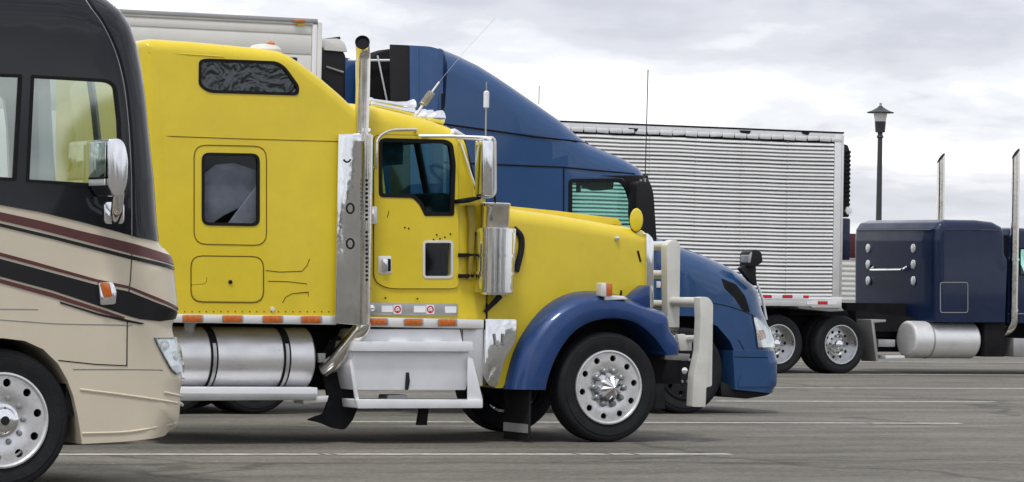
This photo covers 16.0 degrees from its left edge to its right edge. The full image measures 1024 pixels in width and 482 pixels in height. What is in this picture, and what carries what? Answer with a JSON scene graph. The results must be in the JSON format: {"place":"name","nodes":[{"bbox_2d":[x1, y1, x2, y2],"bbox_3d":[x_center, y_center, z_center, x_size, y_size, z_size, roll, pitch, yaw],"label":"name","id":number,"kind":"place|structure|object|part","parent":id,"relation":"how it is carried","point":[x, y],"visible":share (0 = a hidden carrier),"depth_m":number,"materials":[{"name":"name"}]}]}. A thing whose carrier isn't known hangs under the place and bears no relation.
{"place":"outdoors","nodes":[
{"label":"outdoors","id":0,"kind":"place"},
{"bbox_2d":[16,352,1023,481],"bbox_3d":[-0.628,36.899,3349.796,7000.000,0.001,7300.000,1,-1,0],"label":"asphalt ground","id":1,"kind":"structure","parent":0,"point":[872,442],"depth_m":33.78,"materials":[{"name":"grey asphalt"}]},
{"bbox_2d":[0,0,184,481],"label":"motorhome","id":2,"kind":"object","parent":1,"relation":"on","point":[90,351],"visible":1,"depth_m":25.04,"materials":[{"name":"beige paint"}]},
{"bbox_2d":[0,74,22,180],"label":"side window","id":3,"kind":"structure","parent":2,"relation":"in","point":[19,85],"depth_m":24.83,"materials":[{"name":"glass"}]},
{"bbox_2d":[26,75,120,185],"bbox_3d":[-2.996,-0.748,25.020,0.696,0.756,0.034,1,-1,-26],"label":"side window","id":4,"kind":"structure","parent":2,"relation":"in","point":[115,93],"depth_m":24.96,"materials":[{"name":"clear glass"}]},
{"bbox_2d":[0,9,346,176],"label":"semi trailer","id":5,"kind":"object","parent":1,"relation":"on","point":[305,44],"visible":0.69,"depth_m":39.25,"materials":[{"name":"metal"}]},
{"bbox_2d":[15,453,730,454],"bbox_3d":[-1.533,1.796,30.768,7.335,0.001,0.219,1,-1,-20],"label":"stall line","id":6,"kind":"object","parent":1,"relation":"on","point":[428,454],"visible":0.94,"depth_m":31.13,"materials":[{"name":"white paint"}]},
{"bbox_2d":[56,26,712,444],"bbox_3d":[-2.802,-0.165,33.434,9.451,3.941,2.651,1,-1,-26],"label":"semi truck","id":7,"kind":"object","parent":1,"relation":"on","point":[304,250],"visible":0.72,"depth_m":33.05,"materials":[{"name":"yellow paint"}]},
{"bbox_3d":[-2.531,0.337,32.230,0.701,0.419,0.023,1,-1,-26],"label":"luggage door","id":8,"kind":"part","parent":7,"relation":"part of","materials":[{"name":"yellow paint"}]},
{"bbox_3d":[-2.450,-0.464,32.519,0.844,0.844,0.427,1,-1,-26],"label":"side window","id":9,"kind":"part","parent":7,"relation":"part of","materials":[{"name":"grey glass"}]},
{"bbox_3d":[-2.369,-1.451,32.422,1.057,0.405,0.180,1,-1,-26],"label":"upper window","id":10,"kind":"part","parent":7,"relation":"part of","materials":[{"name":"black glass"}]},
{"bbox_3d":[-0.877,-0.265,33.288,0.910,1.410,0.190,1,-1,-26],"label":"door","id":11,"kind":"part","parent":7,"relation":"part of","materials":[{"name":"yellow paint"}]},
{"bbox_2d":[180,44,777,413],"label":"semi truck","id":12,"kind":"object","parent":1,"relation":"on","point":[545,160],"visible":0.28,"depth_m":40.95,"materials":[{"name":"blue paint"}]},
{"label":"door window","id":13,"kind":"part","parent":12,"relation":"part of","materials":[{"name":"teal glass"}]},
{"bbox_2d":[352,421,962,423],"bbox_3d":[1.597,1.935,38.949,7.103,0.001,0.220,1,-1,-20],"label":"stall line","id":14,"kind":"object","parent":1,"relation":"on","point":[668,422],"visible":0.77,"depth_m":39.15,"materials":[{"name":"white paint"}]},
{"bbox_2d":[559,120,851,311],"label":"semi trailer","id":15,"kind":"object","parent":1,"relation":"on","point":[779,199],"visible":0.12,"depth_m":60.80,"materials":[{"name":"metal"}]},
{"bbox_2d":[867,103,893,219],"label":"lamp post","id":16,"kind":"object","parent":1,"relation":"on","point":[880,112],"visible":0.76,"depth_m":83.96,"materials":[{"name":"metal"}]},
{"bbox_2d":[761,148,1023,373],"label":"semi truck","id":17,"kind":"object","parent":1,"relation":"on","point":[939,287],"visible":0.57,"depth_m":63.02,"materials":[{"name":"blue paint"}]},
{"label":"door window","id":18,"kind":"part","parent":17,"relation":"part of","materials":[{"name":"teal glass"}]},
{"bbox_2d":[798,401,992,401],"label":"stall line","id":19,"kind":"object","parent":1,"relation":"on","point":[900,401],"visible":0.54,"depth_m":47.40,"materials":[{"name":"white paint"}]},
{"bbox_2d":[862,374,936,374],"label":"stall line","id":20,"kind":"object","parent":1,"relation":"on","point":[899,374],"visible":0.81,"depth_m":61.87,"materials":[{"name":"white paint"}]},
{"bbox_2d":[958,388,1023,388],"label":"stall line","id":21,"kind":"object","parent":1,"relation":"on","point":[992,388],"visible":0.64,"depth_m":54.26,"materials":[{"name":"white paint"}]},
{"bbox_2d":[108,0,1023,269],"label":"sky","id":22,"kind":"structure","parent":0,"point":[950,73],"materials":[{"name":"grey"}]},
{"bbox_2d":[842,234,855,302],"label":"trailer","id":23,"kind":"object","parent":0,"point":[848,281],"depth_m":101.01,"materials":[{"name":"grey metal"}]}
]}

